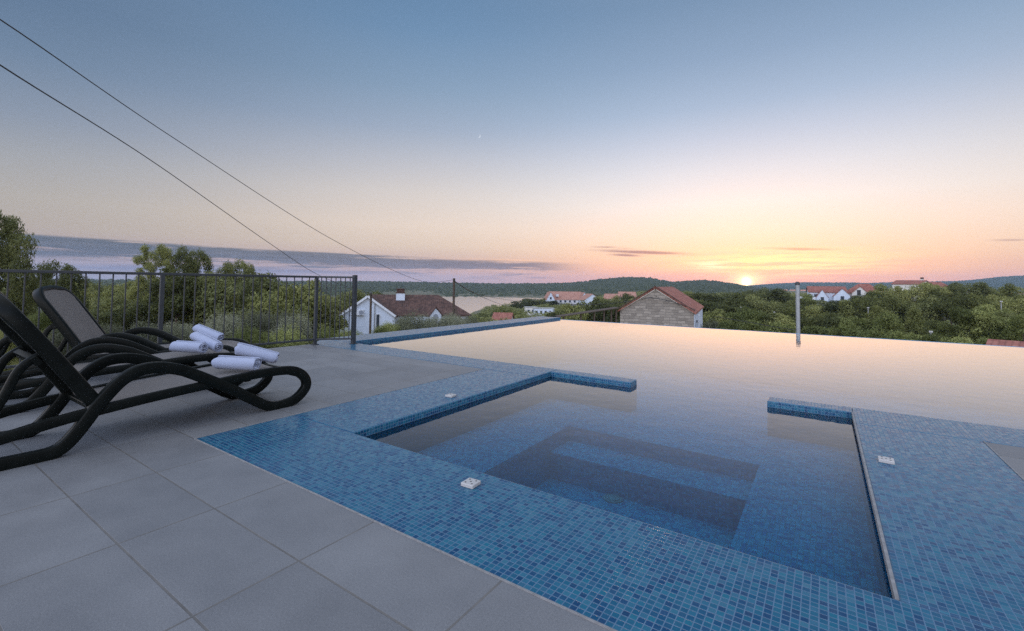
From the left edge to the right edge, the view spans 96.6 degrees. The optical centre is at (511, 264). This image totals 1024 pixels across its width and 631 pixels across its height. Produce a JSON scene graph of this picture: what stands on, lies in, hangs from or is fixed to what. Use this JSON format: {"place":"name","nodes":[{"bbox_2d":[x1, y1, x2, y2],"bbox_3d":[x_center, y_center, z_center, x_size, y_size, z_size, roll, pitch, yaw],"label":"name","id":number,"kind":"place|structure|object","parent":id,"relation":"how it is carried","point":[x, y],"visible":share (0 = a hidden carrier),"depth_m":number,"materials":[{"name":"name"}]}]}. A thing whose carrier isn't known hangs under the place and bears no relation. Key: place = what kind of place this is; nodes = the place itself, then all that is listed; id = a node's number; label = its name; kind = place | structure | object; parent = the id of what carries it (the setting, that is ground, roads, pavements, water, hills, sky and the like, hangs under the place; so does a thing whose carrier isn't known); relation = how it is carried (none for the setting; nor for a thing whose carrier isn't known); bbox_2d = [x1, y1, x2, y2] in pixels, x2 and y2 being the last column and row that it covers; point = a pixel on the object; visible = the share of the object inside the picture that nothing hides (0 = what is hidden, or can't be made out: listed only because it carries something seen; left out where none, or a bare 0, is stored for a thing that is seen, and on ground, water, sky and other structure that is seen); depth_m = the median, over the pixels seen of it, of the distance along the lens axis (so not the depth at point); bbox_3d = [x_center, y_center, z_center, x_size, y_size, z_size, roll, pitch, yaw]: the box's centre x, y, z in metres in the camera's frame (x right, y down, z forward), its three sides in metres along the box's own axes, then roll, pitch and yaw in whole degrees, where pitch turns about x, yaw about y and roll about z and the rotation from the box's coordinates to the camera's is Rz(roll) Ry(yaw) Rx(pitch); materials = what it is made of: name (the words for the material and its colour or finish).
{"place":"outdoors","nodes":[
{"label":"outdoors","id":0,"kind":"place"},
{"bbox_2d":[3,277,785,296],"bbox_3d":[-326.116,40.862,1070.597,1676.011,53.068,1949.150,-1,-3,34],"label":"wooded hills","id":1,"kind":"structure","parent":0,"point":[616,285],"depth_m":980.48,"materials":[{"name":"plant"}]},
{"bbox_2d":[442,296,540,313],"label":"bay water","id":2,"kind":"structure","parent":0,"point":[470,304],"depth_m":545.64,"materials":[{"name":"grey liquid"}]},
{"bbox_2d":[0,344,1023,630],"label":"terrace floor","id":3,"kind":"structure","parent":0,"point":[154,516],"depth_m":1.75,"materials":[{"name":"tile"}]},
{"bbox_2d":[0,292,242,412],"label":"sun lounger","id":4,"kind":"object","parent":3,"relation":"on","point":[44,386],"visible":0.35,"depth_m":3.83,"materials":[{"name":"plastic"}]},
{"bbox_2d":[169,340,207,352],"bbox_3d":[-2.983,0.758,4.214,0.340,0.107,0.116,1,-2,9],"label":"rolled towel","id":5,"kind":"object","parent":4,"relation":"on","point":[189,346],"visible":1,"depth_m":4.17,"materials":[{"name":"fabric"}]},
{"bbox_2d":[190,331,222,351],"bbox_3d":[-2.914,0.730,4.359,0.364,0.100,0.111,17,4,20],"label":"rolled towel","id":6,"kind":"object","parent":4,"relation":"on","point":[215,345],"visible":0.97,"depth_m":4.32,"materials":[{"name":"fabric"}]},
{"bbox_2d":[0,285,250,385],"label":"sun lounger","id":7,"kind":"object","parent":3,"relation":"on","point":[69,316],"visible":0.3,"depth_m":4.58,"materials":[{"name":"plastic"}]},
{"bbox_2d":[192,324,223,340],"bbox_3d":[-3.411,0.767,5.131,0.366,0.101,0.102,17,1,13],"label":"rolled towel","id":8,"kind":"object","parent":7,"relation":"on","point":[217,335],"visible":0.89,"depth_m":5.10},
{"bbox_2d":[0,294,310,470],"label":"sun lounger","id":9,"kind":"object","parent":3,"relation":"on","point":[132,386],"visible":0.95,"depth_m":2.83,"materials":[{"name":"plastic"}]},
{"bbox_2d":[211,355,261,370],"bbox_3d":[-2.108,0.756,3.503,0.367,0.104,0.115,0,-2,10],"label":"rolled towel","id":10,"kind":"object","parent":9,"relation":"on","point":[235,362],"visible":1,"depth_m":3.46,"materials":[{"name":"fabric"}]},
{"bbox_2d":[234,342,279,362],"bbox_3d":[-2.054,0.715,3.680,0.324,0.100,0.107,20,-9,-18],"label":"rolled towel","id":11,"kind":"object","parent":9,"relation":"on","point":[249,350],"visible":0.99,"depth_m":3.65,"materials":[{"name":"fabric"}]},
{"bbox_2d":[0,269,357,368],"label":"metal railing","id":12,"kind":"object","parent":3,"relation":"on","point":[315,322],"visible":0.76,"depth_m":6.28,"materials":[{"name":"metal"}]},
{"bbox_2d":[194,316,1023,630],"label":"swimming pool","id":13,"kind":"structure","parent":3,"relation":"in","point":[650,478],"depth_m":3.09,"materials":[{"name":"blue tile"}]},
{"bbox_2d":[795,282,799,333],"bbox_3d":[11.404,4.521,18.144,0.164,7.686,0.168,-1,-3,34],"label":"metal pole","id":14,"kind":"object","parent":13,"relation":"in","point":[797,288],"visible":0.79,"depth_m":18.21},
{"bbox_2d":[0,0,1023,293],"label":"sky","id":15,"kind":"structure","parent":0,"point":[742,142],"materials":[{"name":"blue"}]},
{"bbox_2d":[332,290,966,334],"bbox_3d":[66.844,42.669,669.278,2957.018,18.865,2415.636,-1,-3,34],"label":"ground","id":16,"kind":"structure","parent":0,"point":[414,292],"depth_m":739.16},
{"bbox_2d":[0,210,39,368],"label":"pine tree","id":17,"kind":"object","parent":16,"relation":"on","point":[9,253],"visible":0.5,"depth_m":19.84,"materials":[{"name":"green plant"}]},
{"bbox_2d":[0,329,52,371],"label":"shrub","id":18,"kind":"object","parent":16,"relation":"on","point":[12,345],"visible":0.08,"depth_m":7.64,"materials":[{"name":"green plant"}]},
{"bbox_2d":[26,309,58,335],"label":"shrub","id":19,"kind":"object","parent":16,"relation":"on","point":[45,321],"visible":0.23,"depth_m":8.59,"materials":[{"name":"green plant"}]},
{"bbox_2d":[21,259,92,350],"bbox_3d":[-26.826,14.207,26.397,4.253,29.455,3.847,-2,-3,42],"label":"pine tree","id":20,"kind":"object","parent":16,"relation":"on","point":[63,279],"visible":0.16,"depth_m":26.90,"materials":[{"name":"green plant"}]},
{"bbox_2d":[43,327,71,355],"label":"shrub","id":21,"kind":"object","parent":16,"relation":"on","point":[58,338],"visible":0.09,"depth_m":7.73,"materials":[{"name":"green plant"}]},
{"bbox_2d":[88,307,116,329],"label":"pine tree","id":22,"kind":"object","parent":16,"relation":"on","point":[103,316],"visible":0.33,"depth_m":32.49,"materials":[{"name":"green plant"}]},
{"bbox_2d":[83,294,127,322],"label":"pine tree","id":23,"kind":"object","parent":16,"relation":"on","point":[108,302],"visible":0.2,"depth_m":35.17,"materials":[{"name":"green plant"}]},
{"bbox_2d":[106,297,134,331],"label":"pine tree","id":24,"kind":"object","parent":16,"relation":"on","point":[118,308],"visible":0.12,"depth_m":34.55,"materials":[{"name":"green plant"}]},
{"bbox_2d":[100,281,143,305],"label":"pine tree","id":25,"kind":"object","parent":16,"relation":"on","point":[115,291],"visible":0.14,"depth_m":70.76,"materials":[{"name":"green plant"}]},
{"bbox_2d":[115,296,165,329],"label":"pine tree","id":26,"kind":"object","parent":16,"relation":"on","point":[130,314],"visible":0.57,"depth_m":31.91,"materials":[{"name":"green plant"}]},
{"bbox_2d":[123,243,175,316],"bbox_3d":[-27.164,11.281,34.154,3.312,25.922,3.485,-2,-3,44],"label":"pine tree","id":27,"kind":"object","parent":16,"relation":"on","point":[163,253],"visible":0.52,"depth_m":34.12,"materials":[{"name":"green plant"}]},
{"bbox_2d":[128,316,187,342],"bbox_3d":[-7.766,3.802,9.730,1.268,5.397,1.300,0,-2,14],"label":"shrub","id":28,"kind":"object","parent":16,"relation":"on","point":[152,338],"visible":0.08,"depth_m":9.81,"materials":[{"name":"green plant"}]},
{"bbox_2d":[146,265,206,324],"bbox_3d":[-23.250,8.665,31.409,3.747,17.321,3.376,0,-3,15],"label":"pine tree","id":29,"kind":"object","parent":16,"relation":"on","point":[178,298],"visible":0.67,"depth_m":30.88,"materials":[{"name":"green plant"}]},
{"bbox_2d":[155,245,213,322],"bbox_3d":[-26.176,14.428,36.317,4.046,32.307,4.473,0,-3,16],"label":"pine tree","id":30,"kind":"object","parent":16,"relation":"on","point":[191,264],"visible":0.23,"depth_m":36.51,"materials":[{"name":"green plant"}]},
{"bbox_2d":[164,318,215,340],"bbox_3d":[-7.613,3.745,10.490,1.259,5.064,1.290,1,-2,-8],"label":"shrub","id":31,"kind":"object","parent":16,"relation":"on","point":[188,329],"visible":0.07,"depth_m":10.51,"materials":[{"name":"green plant"}]},
{"bbox_2d":[170,287,213,328],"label":"pine tree","id":32,"kind":"object","parent":16,"relation":"on","point":[186,317],"visible":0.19,"depth_m":31.80,"materials":[{"name":"green plant"}]},
{"bbox_2d":[188,270,236,324],"bbox_3d":[-22.047,9.248,32.829,4.094,17.698,3.113,-1,-3,41],"label":"pine tree","id":33,"kind":"object","parent":16,"relation":"on","point":[202,279],"visible":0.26,"depth_m":32.13,"materials":[{"name":"green plant"}]},
{"bbox_2d":[191,277,249,328],"bbox_3d":[-20.511,10.937,31.684,4.266,20.228,3.671,0,-2,14],"label":"pine tree","id":34,"kind":"object","parent":16,"relation":"on","point":[229,297],"visible":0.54,"depth_m":31.22,"materials":[{"name":"green plant"}]},
{"bbox_2d":[192,308,248,337],"bbox_3d":[-7.782,4.777,12.150,1.888,7.267,1.841,0,-2,15],"label":"shrub","id":35,"kind":"object","parent":16,"relation":"on","point":[228,329],"visible":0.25,"depth_m":12.03,"materials":[{"name":"green plant"}]},
{"bbox_2d":[214,258,260,297],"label":"pine tree","id":36,"kind":"object","parent":16,"relation":"on","point":[230,268],"visible":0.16,"depth_m":39.01,"materials":[{"name":"green plant"}]},
{"bbox_2d":[225,323,274,348],"bbox_3d":[-6.346,4.510,10.649,1.663,6.282,1.547,1,-2,-11],"label":"shrub","id":37,"kind":"object","parent":16,"relation":"on","point":[255,336],"visible":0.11,"depth_m":10.79,"materials":[{"name":"green plant"}]},
{"bbox_2d":[238,269,284,303],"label":"pine tree","id":38,"kind":"object","parent":16,"relation":"on","point":[250,285],"visible":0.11,"depth_m":37.72,"materials":[{"name":"green plant"}]},
{"bbox_2d":[234,303,296,346],"bbox_3d":[-7.288,5.062,13.056,2.031,7.922,2.083,1,-3,-18],"label":"shrub","id":39,"kind":"object","parent":16,"relation":"on","point":[256,320],"visible":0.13,"depth_m":12.98,"materials":[{"name":"green plant"}]},
{"bbox_2d":[236,285,301,343],"bbox_3d":[-17.496,12.709,32.190,4.941,22.608,4.452,2,-3,-22],"label":"pine tree","id":40,"kind":"object","parent":16,"relation":"on","point":[265,303],"visible":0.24,"depth_m":32.25,"materials":[{"name":"green plant"}]},
{"bbox_2d":[252,309,312,345],"bbox_3d":[-6.607,4.935,13.208,1.870,7.331,1.917,0,-3,15],"label":"shrub","id":41,"kind":"object","parent":16,"relation":"on","point":[304,322],"visible":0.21,"depth_m":13.33,"materials":[{"name":"green plant"}]},
{"bbox_2d":[253,279,312,315],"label":"pine tree","id":42,"kind":"object","parent":16,"relation":"on","point":[268,288],"visible":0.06,"depth_m":38.87,"materials":[{"name":"green plant"}]},
{"bbox_2d":[263,323,307,348],"bbox_3d":[-5.692,5.163,11.460,1.874,7.402,1.743,-1,-3,31],"label":"shrub","id":43,"kind":"object","parent":16,"relation":"on","point":[280,335],"visible":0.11,"depth_m":11.47,"materials":[{"name":"green plant"}]},
{"bbox_2d":[280,279,333,344],"bbox_3d":[-18.247,15.642,39.018,5.075,29.005,5.632,-1,-3,32],"label":"pine tree","id":44,"kind":"object","parent":16,"relation":"on","point":[304,305],"visible":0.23,"depth_m":38.99,"materials":[{"name":"green plant"}]},
{"bbox_2d":[302,294,348,337],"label":"pine tree","id":45,"kind":"object","parent":16,"relation":"on","point":[337,315],"visible":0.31,"depth_m":40.79,"materials":[{"name":"green plant"}]},
{"bbox_2d":[306,324,345,344],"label":"shrub","id":46,"kind":"object","parent":16,"relation":"on","point":[327,333],"visible":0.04,"depth_m":13.84,"materials":[{"name":"green plant"}]},
{"bbox_2d":[369,292,371,333],"bbox_3d":[-9.162,5.080,29.378,0.156,6.560,0.284,1,-2,-6],"label":"utility pole","id":47,"kind":"object","parent":16,"relation":"on","point":[370,316],"visible":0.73,"depth_m":29.47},
{"bbox_2d":[0,64,368,293],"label":"overhead cable","id":48,"kind":"object","parent":47,"relation":"attached to","point":[135,150],"visible":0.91,"depth_m":11.15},
{"bbox_2d":[340,289,470,334],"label":"white villa","id":49,"kind":"object","parent":16,"relation":"on","point":[388,308],"visible":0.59,"depth_m":51.58,"materials":[{"name":"paint"}]},
{"bbox_2d":[389,309,431,330],"bbox_3d":[-7.242,11.706,31.608,4.251,17.412,4.146,-1,-3,35],"label":"shrub","id":50,"kind":"object","parent":16,"relation":"on","point":[404,324],"visible":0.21,"depth_m":31.49,"materials":[{"name":"green plant"}]},
{"bbox_2d":[414,315,451,327],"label":"shrub","id":51,"kind":"object","parent":16,"relation":"on","point":[433,323],"visible":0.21,"depth_m":33.22,"materials":[{"name":"green plant"}]},
{"bbox_2d":[93,285,806,322],"bbox_3d":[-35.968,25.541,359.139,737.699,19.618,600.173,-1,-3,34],"label":"woodland","id":52,"kind":"object","parent":16,"relation":"on","point":[487,310],"visible":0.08,"depth_m":231.07,"materials":[{"name":"plant"}]},
{"bbox_2d":[437,310,469,326],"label":"shrub","id":53,"kind":"object","parent":16,"relation":"on","point":[454,320],"visible":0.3,"depth_m":33.16,"materials":[{"name":"green plant"}]},
{"bbox_2d":[452,278,459,315],"bbox_3d":[-3.921,5.244,35.096,1.777,8.382,0.265,-1,-3,31],"label":"utility pole","id":54,"kind":"object","parent":16,"relation":"on","point":[454,309],"visible":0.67,"depth_m":35.55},
{"bbox_2d":[0,19,449,281],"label":"overhead cable","id":55,"kind":"object","parent":54,"relation":"attached to","point":[162,130],"visible":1,"depth_m":13.73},
{"bbox_2d":[544,291,584,305],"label":"white guesthouse","id":56,"kind":"structure","parent":16,"relation":"on","point":[566,297],"depth_m":288.26,"materials":[{"name":"paint"}]},
{"bbox_2d":[559,302,588,320],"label":"pine tree","id":57,"kind":"object","parent":16,"relation":"on","point":[585,316],"visible":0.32,"depth_m":58.31,"materials":[{"name":"green plant"}]},
{"bbox_2d":[555,307,617,322],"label":"lean to","id":58,"kind":"object","parent":16,"relation":"on","point":[590,311],"visible":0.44,"depth_m":43.02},
{"bbox_2d":[587,298,619,322],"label":"pine tree","id":59,"kind":"object","parent":16,"relation":"on","point":[599,315],"visible":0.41,"depth_m":57.06,"materials":[{"name":"green plant"}]},
{"bbox_2d":[618,286,703,327],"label":"stone cottage","id":60,"kind":"structure","parent":16,"relation":"on","point":[649,311],"depth_m":42.00,"materials":[{"name":"stone"}]},
{"bbox_2d":[691,292,724,303],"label":"pine tree","id":61,"kind":"object","parent":16,"relation":"on","point":[702,296],"visible":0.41,"depth_m":147.04,"materials":[{"name":"green plant"}]},
{"bbox_2d":[703,308,726,326],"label":"tree","id":62,"kind":"object","parent":16,"relation":"on","point":[709,316],"visible":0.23,"depth_m":61.36,"materials":[{"name":"green plant"}]},
{"bbox_2d":[709,298,759,319],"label":"pine tree","id":63,"kind":"object","parent":16,"relation":"on","point":[731,307],"visible":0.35,"depth_m":98.44,"materials":[{"name":"green plant"}]},
{"bbox_2d":[727,305,768,327],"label":"tree","id":64,"kind":"object","parent":16,"relation":"on","point":[747,314],"visible":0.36,"depth_m":58.42,"materials":[{"name":"green plant"}]},
{"bbox_2d":[737,318,775,331],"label":"shrub","id":65,"kind":"object","parent":16,"relation":"on","point":[752,326],"visible":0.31,"depth_m":39.09,"materials":[{"name":"green plant"}]},
{"bbox_2d":[744,294,782,315],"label":"pine tree","id":66,"kind":"object","parent":16,"relation":"on","point":[756,302],"visible":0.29,"depth_m":97.55,"materials":[{"name":"green plant"}]},
{"bbox_2d":[762,287,794,303],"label":"pine tree","id":67,"kind":"object","parent":16,"relation":"on","point":[778,294],"visible":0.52,"depth_m":135.28,"materials":[{"name":"green plant"}]},
{"bbox_2d":[762,313,800,332],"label":"tree","id":68,"kind":"object","parent":16,"relation":"on","point":[782,319],"visible":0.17,"depth_m":56.84,"materials":[{"name":"green plant"}]},
{"bbox_2d":[770,300,804,320],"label":"pine tree","id":69,"kind":"object","parent":16,"relation":"on","point":[787,310],"visible":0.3,"depth_m":96.40,"materials":[{"name":"green plant"}]},
{"bbox_2d":[790,314,823,333],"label":"tree","id":70,"kind":"object","parent":16,"relation":"on","point":[810,322],"visible":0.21,"depth_m":56.20,"materials":[{"name":"green plant"}]},
{"bbox_2d":[794,304,824,323],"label":"tree","id":71,"kind":"object","parent":16,"relation":"on","point":[815,310],"visible":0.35,"depth_m":95.05,"materials":[{"name":"green plant"}]},
{"bbox_2d":[801,325,828,334],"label":"shrub","id":72,"kind":"object","parent":16,"relation":"on","point":[811,330],"visible":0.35,"depth_m":38.93,"materials":[{"name":"green plant"}]},
{"bbox_2d":[800,286,850,301],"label":"white house","id":73,"kind":"structure","parent":16,"relation":"on","point":[829,293],"depth_m":147.68,"materials":[{"name":"paint"}]},
{"bbox_2d":[819,311,846,335],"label":"tree","id":74,"kind":"object","parent":16,"relation":"on","point":[828,319],"visible":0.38,"depth_m":55.74,"materials":[{"name":"green plant"}]},
{"bbox_2d":[815,299,858,318],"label":"pine tree","id":75,"kind":"object","parent":16,"relation":"on","point":[830,307],"visible":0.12,"depth_m":94.97,"materials":[{"name":"green plant"}]},
{"bbox_2d":[828,324,860,336],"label":"shrub","id":76,"kind":"object","parent":16,"relation":"on","point":[843,329],"visible":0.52,"depth_m":36.13,"materials":[{"name":"green plant"}]},
{"bbox_2d":[836,299,864,320],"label":"pine tree","id":77,"kind":"object","parent":16,"relation":"on","point":[850,312],"visible":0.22,"depth_m":91.74,"materials":[{"name":"green plant"}]},
{"bbox_2d":[847,284,874,295],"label":"cream house","id":78,"kind":"structure","parent":16,"relation":"on","point":[859,289],"depth_m":147.01,"materials":[{"name":"paint"}]},
{"bbox_2d":[847,315,876,331],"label":"tree","id":79,"kind":"object","parent":16,"relation":"on","point":[861,323],"visible":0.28,"depth_m":56.12,"materials":[{"name":"green plant"}]},
{"bbox_2d":[851,293,886,318],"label":"pine tree","id":80,"kind":"object","parent":16,"relation":"on","point":[864,302],"visible":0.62,"depth_m":89.04,"materials":[{"name":"green plant"}]},
{"bbox_2d":[858,329,890,338],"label":"shrub","id":81,"kind":"object","parent":16,"relation":"on","point":[872,333],"visible":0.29,"depth_m":32.38,"materials":[{"name":"green plant"}]},
{"bbox_2d":[864,305,893,328],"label":"tree","id":82,"kind":"object","parent":16,"relation":"on","point":[876,312],"visible":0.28,"depth_m":55.06,"materials":[{"name":"green plant"}]},
{"bbox_2d":[868,311,905,337],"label":"pine tree","id":83,"kind":"object","parent":16,"relation":"on","point":[885,324],"visible":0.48,"depth_m":51.23,"materials":[{"name":"green plant"}]},
{"bbox_2d":[870,294,911,322],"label":"pine tree","id":84,"kind":"object","parent":16,"relation":"on","point":[896,308],"visible":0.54,"depth_m":81.92,"materials":[{"name":"green plant"}]},
{"bbox_2d":[883,286,912,304],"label":"pine tree","id":85,"kind":"object","parent":16,"relation":"on","point":[898,292],"visible":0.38,"depth_m":119.54,"materials":[{"name":"green plant"}]},
{"bbox_2d":[891,277,929,301],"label":"tall house","id":86,"kind":"structure","parent":16,"relation":"on","point":[904,283],"depth_m":151.78,"materials":[{"name":"paint"}]},
{"bbox_2d":[899,307,933,335],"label":"tree","id":87,"kind":"object","parent":16,"relation":"on","point":[912,324],"visible":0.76,"depth_m":52.97,"materials":[{"name":"green plant"}]},
{"bbox_2d":[903,282,934,303],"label":"pine tree","id":88,"kind":"object","parent":16,"relation":"on","point":[918,293],"visible":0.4,"depth_m":119.25,"materials":[{"name":"green plant"}]},
{"bbox_2d":[903,294,945,326],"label":"pine tree","id":89,"kind":"object","parent":16,"relation":"on","point":[923,307],"visible":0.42,"depth_m":76.70,"materials":[{"name":"green plant"}]},
{"bbox_2d":[917,288,961,320],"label":"pine tree","id":90,"kind":"object","parent":16,"relation":"on","point":[941,295],"visible":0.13,"depth_m":80.36,"materials":[{"name":"green plant"}]},
{"bbox_2d":[928,321,961,339],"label":"pine tree","id":91,"kind":"object","parent":16,"relation":"on","point":[947,330],"visible":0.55,"depth_m":49.62,"materials":[{"name":"green plant"}]},
{"bbox_2d":[929,295,970,324],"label":"pine tree","id":92,"kind":"object","parent":16,"relation":"on","point":[942,308],"visible":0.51,"depth_m":73.95,"materials":[{"name":"green plant"}]},
{"bbox_2d":[939,335,974,343],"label":"shrub","id":93,"kind":"object","parent":16,"relation":"on","point":[967,340],"visible":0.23,"depth_m":29.25,"materials":[{"name":"green plant"}]},
{"bbox_2d":[947,306,988,336],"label":"tree","id":94,"kind":"object","parent":16,"relation":"on","point":[961,314],"visible":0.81,"depth_m":47.55,"materials":[{"name":"green plant"}]},
{"bbox_2d":[948,281,993,299],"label":"pine tree","id":95,"kind":"object","parent":16,"relation":"on","point":[978,290],"visible":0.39,"depth_m":113.47,"materials":[{"name":"green plant"}]},
{"bbox_2d":[956,303,1009,343],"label":"tree","id":96,"kind":"object","parent":16,"relation":"on","point":[989,319],"visible":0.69,"depth_m":46.82,"materials":[{"name":"green plant"}]},
{"bbox_2d":[963,293,1002,311],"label":"pine tree","id":97,"kind":"object","parent":16,"relation":"on","point":[979,301],"visible":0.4,"depth_m":71.93,"materials":[{"name":"green plant"}]},
{"bbox_2d":[967,323,1009,343],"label":"pine tree","id":98,"kind":"object","parent":16,"relation":"on","point":[999,328],"visible":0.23,"depth_m":46.79,"materials":[{"name":"green plant"}]},
{"bbox_2d":[982,328,1022,341],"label":"pine tree","id":99,"kind":"object","parent":16,"relation":"on","point":[1001,337],"visible":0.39,"depth_m":45.77,"materials":[{"name":"green plant"}]},
{"bbox_2d":[985,294,1021,316],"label":"pine tree","id":100,"kind":"object","parent":16,"relation":"on","point":[1010,305],"visible":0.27,"depth_m":73.91,"materials":[{"name":"green plant"}]},
{"bbox_2d":[986,339,1023,346],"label":"red roofed shed","id":101,"kind":"structure","parent":16,"relation":"on","point":[1004,342],"depth_m":23.81,"materials":[{"name":"tile"}]},
{"bbox_2d":[1000,283,1020,301],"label":"pine tree","id":102,"kind":"object","parent":16,"relation":"on","point":[1009,291],"visible":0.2,"depth_m":105.60,"materials":[{"name":"green plant"}]},
{"bbox_2d":[1005,312,1023,340],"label":"pine tree","id":103,"kind":"object","parent":16,"relation":"on","point":[1016,326],"visible":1,"depth_m":44.19,"materials":[{"name":"green plant"}]},
{"bbox_2d":[747,275,1023,292],"bbox_3d":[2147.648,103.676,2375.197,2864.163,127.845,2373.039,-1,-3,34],"label":"hills","id":104,"kind":"structure","parent":0,"point":[998,282],"depth_m":2436.90,"materials":[{"name":"plant"}]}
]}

